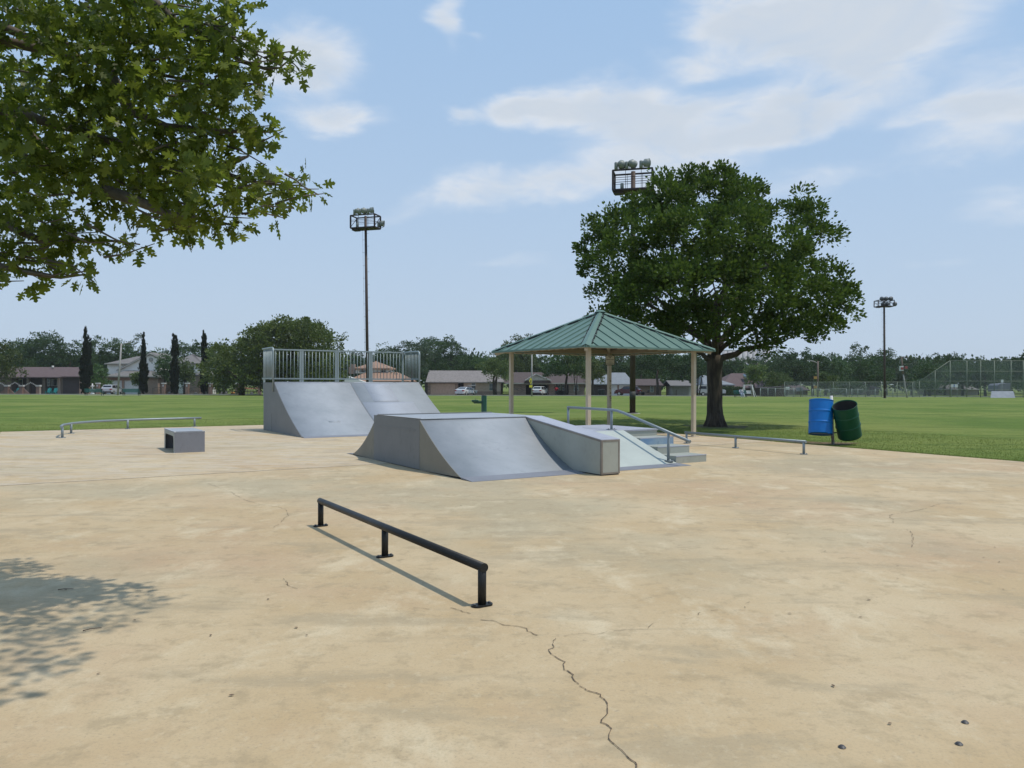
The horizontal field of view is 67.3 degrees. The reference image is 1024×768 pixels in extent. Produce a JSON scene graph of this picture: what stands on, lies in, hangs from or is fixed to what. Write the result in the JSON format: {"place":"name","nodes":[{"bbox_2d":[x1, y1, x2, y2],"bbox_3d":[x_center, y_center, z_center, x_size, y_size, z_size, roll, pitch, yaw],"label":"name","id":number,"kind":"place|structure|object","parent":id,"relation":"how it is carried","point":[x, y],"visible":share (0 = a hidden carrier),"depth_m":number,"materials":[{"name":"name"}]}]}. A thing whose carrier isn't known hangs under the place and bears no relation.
{"place":"outdoors","nodes":[
{"label":"outdoors","id":0,"kind":"place"},
{"bbox_2d":[0,425,768,485],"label":"concrete slab","id":1,"kind":"structure","parent":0,"point":[31,457],"depth_m":16.14,"materials":[{"name":"concrete"}]},
{"bbox_2d":[59,417,201,437],"bbox_3d":[-11.998,1.276,23.445,1.616,0.322,5.758,0,0,15],"label":"grind rail","id":2,"kind":"object","parent":1,"relation":"on","point":[95,421],"visible":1,"depth_m":24.37,"materials":[{"name":"metal"}]},
{"bbox_2d":[164,428,204,452],"bbox_3d":[-7.256,1.231,17.016,0.620,0.457,1.455,0,0,-32],"label":"grind box","id":3,"kind":"object","parent":1,"relation":"on","point":[181,440],"visible":1,"depth_m":16.46,"materials":[{"name":"paint"}]},
{"bbox_2d":[262,347,439,437],"bbox_3d":[-4.674,0.173,23.756,4.916,2.590,4.405,0,0,-32],"label":"quarter pipe","id":4,"kind":"object","parent":1,"relation":"on","point":[301,408],"visible":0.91,"depth_m":23.64,"materials":[{"name":"metal"}]},
{"bbox_2d":[491,310,715,436],"bbox_3d":[2.543,-0.331,22.200,4.714,3.615,4.714,0,0,-32],"label":"picnic shelter","id":5,"kind":"object","parent":1,"relation":"on","point":[599,333],"visible":0.97,"depth_m":21.50,"materials":[{"name":"green metal"}]},
{"bbox_2d":[425,370,503,394],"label":"ranch house","id":6,"kind":"structure","parent":0,"point":[439,382],"depth_m":148.00,"materials":[{"name":"brick"}]},
{"bbox_2d":[430,384,454,394],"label":"garage door","id":7,"kind":"structure","parent":6,"relation":"in","point":[435,389],"depth_m":147.94,"materials":[{"name":"beige paint"}]},
{"bbox_2d":[455,387,476,394],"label":"parked car","id":8,"kind":"object","parent":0,"point":[463,390],"visible":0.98,"depth_m":136.58,"materials":[{"name":"white metal"}]},
{"bbox_2d":[0,441,1023,767],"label":"concrete slab","id":9,"kind":"structure","parent":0,"point":[716,609],"depth_m":4.90,"materials":[{"name":"concrete"}]},
{"bbox_2d":[313,498,492,607],"bbox_3d":[-1.093,1.341,6.605,0.169,0.292,3.452,0,0,-32],"label":"grind rail","id":10,"kind":"object","parent":9,"relation":"on","point":[478,565],"visible":1,"depth_m":6.09,"materials":[{"name":"metal"}]},
{"bbox_2d":[347,412,619,481],"bbox_3d":[-0.862,1.038,14.443,2.560,0.905,5.855,0,0,-32],"label":"skate box","id":11,"kind":"object","parent":9,"relation":"on","point":[477,446],"visible":1,"depth_m":13.22,"materials":[{"name":"paint"}]},
{"bbox_2d":[577,425,706,470],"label":"stair platform","id":12,"kind":"structure","parent":9,"relation":"on","point":[642,448],"depth_m":14.82,"materials":[{"name":"concrete"}]},
{"bbox_2d":[567,406,690,461],"bbox_3d":[2.218,0.966,15.470,0.200,0.947,3.777,0,0,-32],"label":"hand rail","id":13,"kind":"object","parent":12,"relation":"on","point":[611,410],"visible":0.87,"depth_m":15.14,"materials":[{"name":"metal"}]},
{"bbox_2d":[684,431,807,454],"bbox_3d":[5.280,1.339,17.777,0.154,0.298,3.597,0,0,-32],"label":"grind rail","id":14,"kind":"object","parent":9,"relation":"on","point":[735,437],"visible":0.96,"depth_m":17.61,"materials":[{"name":"metal"}]},
{"bbox_2d":[0,384,1023,461],"bbox_3d":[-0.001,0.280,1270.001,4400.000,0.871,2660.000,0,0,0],"label":"grass field","id":15,"kind":"structure","parent":0,"point":[992,419],"depth_m":40.02,"materials":[{"name":"plant"}]},
{"bbox_2d":[0,340,28,383],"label":"tree","id":16,"kind":"object","parent":15,"relation":"on","point":[5,372],"visible":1,"depth_m":128.23,"materials":[{"name":"plant"}]},
{"bbox_2d":[0,337,38,366],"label":"tree","id":17,"kind":"object","parent":15,"relation":"on","point":[10,346],"visible":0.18,"depth_m":170.88,"materials":[{"name":"green plant"}]},
{"bbox_2d":[0,382,41,393],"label":"brick wall","id":18,"kind":"structure","parent":15,"relation":"on","point":[8,390],"depth_m":133.20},
{"bbox_2d":[0,366,96,393],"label":"ranch house","id":19,"kind":"structure","parent":15,"relation":"on","point":[64,380],"depth_m":148.47,"materials":[{"name":"brown brick"}]},
{"bbox_2d":[63,378,78,393],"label":"garage door","id":20,"kind":"structure","parent":19,"relation":"in","point":[70,385],"depth_m":147.94,"materials":[{"name":"paint"}]},
{"bbox_2d":[15,329,82,366],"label":"tree","id":21,"kind":"object","parent":15,"relation":"on","point":[42,342],"visible":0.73,"depth_m":167.54,"materials":[{"name":"green plant"}]},
{"bbox_2d":[44,344,82,366],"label":"tree","id":22,"kind":"object","parent":15,"relation":"on","point":[68,360],"visible":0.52,"depth_m":167.06,"materials":[{"name":"green plant"}]},
{"bbox_2d":[78,327,93,393],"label":"cypress tree","id":23,"kind":"object","parent":15,"relation":"on","point":[85,372],"visible":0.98,"depth_m":127.69,"materials":[{"name":"green plant"}]},
{"bbox_2d":[79,363,112,393],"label":"tree","id":24,"kind":"object","parent":15,"relation":"on","point":[97,375],"visible":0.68,"depth_m":142.82,"materials":[{"name":"green plant"}]},
{"bbox_2d":[74,335,128,392],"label":"tree","id":25,"kind":"object","parent":15,"relation":"on","point":[101,361],"visible":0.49,"depth_m":171.00,"materials":[{"name":"green plant"}]},
{"bbox_2d":[99,340,137,373],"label":"tree","id":26,"kind":"object","parent":15,"relation":"on","point":[127,350],"visible":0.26,"depth_m":175.29,"materials":[{"name":"green plant"}]},
{"bbox_2d":[117,333,152,356],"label":"tree","id":27,"kind":"object","parent":15,"relation":"on","point":[139,349],"visible":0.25,"depth_m":179.79,"materials":[{"name":"green plant"}]},
{"bbox_2d":[129,371,147,393],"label":"tree","id":28,"kind":"object","parent":15,"relation":"on","point":[134,377],"visible":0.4,"depth_m":138.19,"materials":[{"name":"green plant"}]},
{"bbox_2d":[138,332,148,393],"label":"cypress tree","id":29,"kind":"object","parent":15,"relation":"on","point":[143,374],"visible":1,"depth_m":127.72,"materials":[{"name":"green plant"}]},
{"bbox_2d":[102,352,215,393],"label":"two storey house","id":30,"kind":"structure","parent":15,"relation":"on","point":[129,366],"depth_m":149.32,"materials":[{"name":"grey brick"}]},
{"bbox_2d":[125,380,138,393],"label":"garage door","id":31,"kind":"structure","parent":30,"relation":"in","point":[128,383],"depth_m":148.23,"materials":[{"name":"white paint"}]},
{"bbox_2d":[152,351,171,384],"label":"tree","id":32,"kind":"object","parent":15,"relation":"on","point":[163,367],"visible":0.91,"depth_m":141.37,"materials":[{"name":"green plant"}]},
{"bbox_2d":[0,0,334,302],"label":"oak tree","id":33,"kind":"object","parent":15,"relation":"on","point":[34,156],"visible":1,"depth_m":5.06,"materials":[{"name":"green plant"}]},
{"bbox_2d":[169,333,179,393],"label":"cypress tree","id":34,"kind":"object","parent":15,"relation":"on","point":[174,371],"visible":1,"depth_m":127.73,"materials":[{"name":"green plant"}]},
{"bbox_2d":[170,339,201,357],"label":"tree","id":35,"kind":"object","parent":15,"relation":"on","point":[193,349],"visible":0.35,"depth_m":174.94,"materials":[{"name":"green plant"}]},
{"bbox_2d":[177,356,195,393],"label":"tree","id":36,"kind":"object","parent":15,"relation":"on","point":[186,374],"visible":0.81,"depth_m":138.79,"materials":[{"name":"green plant"}]},
{"bbox_2d":[199,330,208,393],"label":"cypress tree","id":37,"kind":"object","parent":15,"relation":"on","point":[204,345],"visible":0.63,"depth_m":127.80,"materials":[{"name":"green plant"}]},
{"bbox_2d":[190,314,351,394],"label":"live oak","id":38,"kind":"object","parent":15,"relation":"on","point":[287,332],"visible":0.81,"depth_m":114.36,"materials":[{"name":"green plant"}]},
{"bbox_2d":[350,207,384,381],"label":"light tower","id":39,"kind":"structure","parent":15,"relation":"on","point":[365,228],"depth_m":53.95,"materials":[{"name":"metal"}]},
{"bbox_2d":[344,361,416,381],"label":"orange roof house","id":40,"kind":"structure","parent":15,"relation":"on","point":[387,373],"depth_m":152.08,"materials":[{"name":"white"}]},
{"bbox_2d":[373,341,400,367],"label":"tree","id":41,"kind":"object","parent":15,"relation":"on","point":[387,362],"visible":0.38,"depth_m":174.91,"materials":[{"name":"green plant"}]},
{"bbox_2d":[407,334,467,377],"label":"tree","id":42,"kind":"object","parent":15,"relation":"on","point":[437,364],"visible":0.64,"depth_m":176.44,"materials":[{"name":"green plant"}]},
{"bbox_2d":[442,342,469,370],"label":"tree","id":43,"kind":"object","parent":15,"relation":"on","point":[456,354],"visible":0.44,"depth_m":179.03,"materials":[{"name":"green plant"}]},
{"bbox_2d":[451,355,482,370],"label":"tree","id":44,"kind":"object","parent":15,"relation":"on","point":[460,359],"visible":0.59,"depth_m":170.62,"materials":[{"name":"green plant"}]},
{"bbox_2d":[471,393,486,411],"bbox_3d":[-1.326,0.929,31.001,0.625,1.152,0.300,0,0,0],"label":"drinking fountain","id":45,"kind":"object","parent":15,"relation":"on","point":[483,402],"visible":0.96,"depth_m":30.91,"materials":[{"name":"green metal"}]},
{"bbox_2d":[469,354,498,371],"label":"tree","id":46,"kind":"object","parent":15,"relation":"on","point":[484,359],"visible":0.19,"depth_m":168.92,"materials":[{"name":"green plant"}]},
{"bbox_2d":[2,348,1021,393],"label":"wood","id":47,"kind":"object","parent":15,"relation":"on","point":[731,366],"visible":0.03,"depth_m":187.41,"materials":[{"name":"green plant"}]},
{"bbox_2d":[493,333,539,371],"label":"tree","id":48,"kind":"object","parent":15,"relation":"on","point":[518,364],"visible":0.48,"depth_m":163.07,"materials":[{"name":"green plant"}]},
{"bbox_2d":[518,354,549,371],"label":"tree","id":49,"kind":"object","parent":15,"relation":"on","point":[538,360],"visible":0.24,"depth_m":170.52,"materials":[{"name":"green plant"}]},
{"bbox_2d":[539,355,594,394],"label":"tree","id":50,"kind":"object","parent":15,"relation":"on","point":[557,368],"visible":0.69,"depth_m":131.60,"materials":[{"name":"green plant"}]},
{"bbox_2d":[562,355,591,394],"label":"tree","id":51,"kind":"object","parent":15,"relation":"on","point":[577,364],"visible":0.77,"depth_m":131.46,"materials":[{"name":"green plant"}]},
{"bbox_2d":[582,356,606,394],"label":"tree","id":52,"kind":"object","parent":15,"relation":"on","point":[596,372],"visible":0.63,"depth_m":139.51,"materials":[{"name":"plant"}]},
{"bbox_2d":[591,356,629,376],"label":"tree","id":53,"kind":"object","parent":15,"relation":"on","point":[617,369],"visible":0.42,"depth_m":174.46,"materials":[{"name":"green plant"}]},
{"bbox_2d":[612,158,653,413],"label":"light tower","id":54,"kind":"structure","parent":15,"relation":"on","point":[622,165],"depth_m":38.84,"materials":[{"name":"metal"}]},
{"bbox_2d":[619,355,661,378],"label":"tree","id":55,"kind":"object","parent":15,"relation":"on","point":[646,374],"visible":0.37,"depth_m":170.96,"materials":[{"name":"green plant"}]},
{"bbox_2d":[625,354,689,394],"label":"tree","id":56,"kind":"object","parent":15,"relation":"on","point":[660,363],"visible":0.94,"depth_m":132.14,"materials":[{"name":"green plant"}]},
{"bbox_2d":[663,380,690,394],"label":"shed","id":57,"kind":"structure","parent":15,"relation":"on","point":[676,387],"depth_m":144.10,"materials":[{"name":"beige"}]},
{"bbox_2d":[661,353,702,380],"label":"tree","id":58,"kind":"object","parent":15,"relation":"on","point":[674,374],"visible":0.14,"depth_m":164.16,"materials":[{"name":"green plant"}]},
{"bbox_2d":[675,353,706,395],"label":"tree","id":59,"kind":"object","parent":15,"relation":"on","point":[701,368],"visible":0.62,"depth_m":131.72,"materials":[{"name":"green plant"}]},
{"bbox_2d":[571,158,866,426],"bbox_3d":[7.074,-3.168,27.253,11.614,9.613,8.899,0,0,-45],"label":"shade tree","id":60,"kind":"object","parent":15,"relation":"on","point":[739,269],"visible":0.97,"depth_m":25.06,"materials":[{"name":"green plant"}]},
{"bbox_2d":[722,349,769,364],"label":"grain elevator","id":61,"kind":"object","parent":15,"relation":"on","point":[746,354],"visible":0.13,"depth_m":617.95,"materials":[{"name":"concrete"}]},
{"bbox_2d":[743,363,767,396],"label":"tree","id":62,"kind":"object","parent":15,"relation":"on","point":[754,373],"visible":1,"depth_m":117.50,"materials":[{"name":"green plant"}]},
{"bbox_2d":[759,386,783,395],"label":"dugout","id":63,"kind":"object","parent":15,"relation":"on","point":[779,393],"visible":0.64,"depth_m":121.50,"materials":[{"name":"brick"}]},
{"bbox_2d":[759,370,794,389],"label":"tree","id":64,"kind":"object","parent":15,"relation":"on","point":[773,380],"visible":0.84,"depth_m":127.15,"materials":[{"name":"green plant"}]},
{"bbox_2d":[760,388,794,396],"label":"chain link fence","id":65,"kind":"object","parent":15,"relation":"on","point":[784,392],"visible":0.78,"depth_m":111.52,"materials":[{"name":"silver metal"}]},
{"bbox_2d":[752,348,816,395],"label":"tree","id":66,"kind":"object","parent":15,"relation":"on","point":[790,359],"visible":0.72,"depth_m":148.59,"materials":[{"name":"green plant"}]},
{"bbox_2d":[791,347,842,395],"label":"tree","id":67,"kind":"object","parent":15,"relation":"on","point":[823,364],"visible":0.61,"depth_m":150.60,"materials":[{"name":"green plant"}]},
{"bbox_2d":[794,441,854,444],"bbox_3d":[8.028,1.518,19.650,1.713,0.001,1.108,0,0,19],"label":"dirt patch","id":68,"kind":"object","parent":15,"relation":"on","point":[827,443],"visible":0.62,"depth_m":19.63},
{"bbox_2d":[830,396,836,443],"bbox_3d":[8.050,0.910,19.342,0.222,1.234,0.076,0,0,0],"label":"barrel post","id":69,"kind":"object","parent":68,"relation":"on","point":[832,436],"visible":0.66,"depth_m":19.31,"materials":[{"name":"white paint"}]},
{"bbox_2d":[808,398,833,435],"bbox_3d":[7.778,0.837,19.359,0.656,0.961,0.717,0,0,0],"label":"litter barrel","id":70,"kind":"object","parent":69,"relation":"on","point":[820,421],"visible":1,"depth_m":19.14,"materials":[{"name":"blue paint"}]},
{"bbox_2d":[832,400,861,440],"bbox_3d":[8.355,0.908,19.171,0.600,1.034,0.908,0,0,41],"label":"litter barrel","id":71,"kind":"object","parent":69,"relation":"on","point":[847,420],"visible":1,"depth_m":19.02,"materials":[{"name":"green paint"}]},
{"bbox_2d":[813,371,838,395],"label":"tree","id":72,"kind":"object","parent":15,"relation":"on","point":[824,379],"visible":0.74,"depth_m":125.39,"materials":[{"name":"green plant"}]},
{"bbox_2d":[810,351,851,395],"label":"tree","id":73,"kind":"object","parent":15,"relation":"on","point":[837,358],"visible":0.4,"depth_m":155.07,"materials":[{"name":"green plant"}]},
{"bbox_2d":[831,377,866,395],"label":"bush","id":74,"kind":"object","parent":15,"relation":"on","point":[853,383],"visible":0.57,"depth_m":138.53,"materials":[{"name":"green plant"}]},
{"bbox_2d":[784,382,914,396],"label":"chain link fence","id":75,"kind":"object","parent":15,"relation":"on","point":[881,387],"visible":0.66,"depth_m":112.03,"materials":[{"name":"silver metal"}]},
{"bbox_2d":[840,342,877,394],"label":"tree","id":76,"kind":"object","parent":15,"relation":"on","point":[854,357],"visible":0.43,"depth_m":164.78,"materials":[{"name":"green plant"}]},
{"bbox_2d":[812,389,923,396],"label":"chain link fence","id":77,"kind":"object","parent":15,"relation":"on","point":[861,393],"visible":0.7,"depth_m":108.60,"materials":[{"name":"silver metal"}]},
{"bbox_2d":[874,296,896,397],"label":"light tower","id":78,"kind":"structure","parent":15,"relation":"on","point":[885,304],"depth_m":95.89,"materials":[{"name":"metal"}]},
{"bbox_2d":[870,347,903,394],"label":"tree","id":79,"kind":"object","parent":15,"relation":"on","point":[889,362],"visible":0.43,"depth_m":164.45,"materials":[{"name":"green plant"}]},
{"bbox_2d":[887,359,934,395],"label":"tree","id":80,"kind":"object","parent":15,"relation":"on","point":[899,375],"visible":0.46,"depth_m":159.02,"materials":[{"name":"green plant"}]},
{"bbox_2d":[924,352,966,394],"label":"tree","id":81,"kind":"object","parent":15,"relation":"on","point":[948,357],"visible":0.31,"depth_m":163.93,"materials":[{"name":"green plant"}]},
{"bbox_2d":[917,385,978,394],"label":"grey house","id":82,"kind":"structure","parent":15,"relation":"on","point":[953,390],"depth_m":165.00,"materials":[{"name":"beige"}]},
{"bbox_2d":[942,359,979,395],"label":"tree","id":83,"kind":"object","parent":15,"relation":"on","point":[958,375],"visible":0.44,"depth_m":157.34,"materials":[{"name":"green plant"}]},
{"bbox_2d":[913,360,1023,397],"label":"backstop","id":84,"kind":"object","parent":15,"relation":"on","point":[966,371],"visible":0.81,"depth_m":111.20,"materials":[{"name":"silver metal"}]},
{"bbox_2d":[962,359,1012,395],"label":"tree","id":85,"kind":"object","parent":15,"relation":"on","point":[982,375],"visible":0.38,"depth_m":154.35,"materials":[{"name":"green plant"}]},
{"bbox_2d":[988,383,1011,391],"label":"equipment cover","id":86,"kind":"object","parent":15,"relation":"on","point":[1000,387],"visible":0.47,"depth_m":115.00,"materials":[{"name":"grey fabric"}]},
{"bbox_2d":[990,391,1014,397],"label":"tarp mound","id":87,"kind":"object","parent":15,"relation":"on","point":[1002,394],"visible":1,"depth_m":106.98,"materials":[{"name":"plastic"}]},
{"bbox_2d":[984,365,1022,389],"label":"tree","id":88,"kind":"object","parent":15,"relation":"on","point":[1004,380],"visible":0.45,"depth_m":149.22,"materials":[{"name":"green plant"}]},
{"bbox_2d":[1004,350,1023,389],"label":"tree","id":89,"kind":"object","parent":15,"relation":"on","point":[1021,364],"visible":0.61,"depth_m":122.33,"materials":[{"name":"green plant"}]},
{"bbox_2d":[0,0,1023,384],"label":"sky","id":90,"kind":"structure","parent":0,"point":[481,134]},
{"bbox_2d":[504,372,585,394],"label":"brick house","id":91,"kind":"structure","parent":0,"point":[522,383],"depth_m":148.00,"materials":[{"name":"paint"}]},
{"bbox_2d":[585,373,629,394],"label":"grey roof house","id":92,"kind":"structure","parent":0,"point":[620,380],"depth_m":148.06,"materials":[{"name":"brick"}]},
{"bbox_2d":[614,386,640,394],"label":"parked car","id":93,"kind":"object","parent":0,"point":[624,390],"visible":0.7,"depth_m":137.32,"materials":[{"name":"grey metal"}]},
{"bbox_2d":[636,379,663,394],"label":"brick house","id":94,"kind":"structure","parent":0,"point":[644,385],"depth_m":148.00,"materials":[{"name":"brown"}]},
{"bbox_2d":[696,373,788,395],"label":"hip roof house","id":95,"kind":"structure","parent":0,"point":[734,379],"depth_m":150.78,"materials":[{"name":"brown brick"}]},
{"bbox_2d":[787,385,808,394],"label":"grey house","id":96,"kind":"structure","parent":0,"point":[805,391],"depth_m":165.00,"materials":[{"name":"brown brick"}]},
{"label":"driveway","id":97,"kind":"structure","parent":0,"visible":0},
{"bbox_2d":[102,385,123,393],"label":"parked car","id":98,"kind":"object","parent":97,"relation":"on","point":[111,389],"visible":0.8,"depth_m":135.20,"materials":[{"name":"silver metal"}]},
{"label":"driveway","id":99,"kind":"structure","parent":0,"visible":0},
{"bbox_2d":[533,386,547,394],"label":"parked car","id":100,"kind":"object","parent":99,"relation":"on","point":[539,390],"visible":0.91,"depth_m":145.30,"materials":[{"name":"white metal"}]},
{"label":"house lawn","id":101,"kind":"structure","parent":0,"visible":0},
{"bbox_2d":[95,383,261,393],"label":"pillar fence","id":102,"kind":"object","parent":101,"relation":"on","point":[187,388],"visible":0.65,"depth_m":135.76,"materials":[{"name":"metal"}]},
{"bbox_2d":[384,337,436,381],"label":"tree","id":103,"kind":"object","parent":101,"relation":"on","point":[424,351],"visible":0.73,"depth_m":139.38,"materials":[{"name":"green plant"}]},
{"bbox_2d":[474,357,508,394],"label":"tree","id":104,"kind":"object","parent":101,"relation":"on","point":[495,367],"visible":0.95,"depth_m":136.15,"materials":[{"name":"green plant"}]},
{"bbox_2d":[722,386,742,395],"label":"hedge","id":105,"kind":"object","parent":101,"relation":"on","point":[729,390],"visible":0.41,"depth_m":139.25,"materials":[{"name":"green plant"}]},
{"bbox_2d":[847,356,895,395],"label":"tree","id":106,"kind":"object","parent":101,"relation":"on","point":[872,373],"visible":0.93,"depth_m":143.77,"materials":[{"name":"green plant"}]},
{"bbox_2d":[903,378,943,395],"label":"bush","id":107,"kind":"object","parent":101,"relation":"on","point":[923,381],"visible":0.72,"depth_m":139.18,"materials":[{"name":"green plant"}]},
{"bbox_2d":[906,359,949,395],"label":"tree","id":108,"kind":"object","parent":101,"relation":"on","point":[926,368],"visible":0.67,"depth_m":149.52,"materials":[{"name":"green plant"}]},
{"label":"road","id":109,"kind":"structure","parent":0,"visible":0},
{"bbox_2d":[0,394,1020,396],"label":"kerb","id":110,"kind":"structure","parent":109,"relation":"on","point":[437,395],"depth_m":123.80,"materials":[{"name":"concrete"}]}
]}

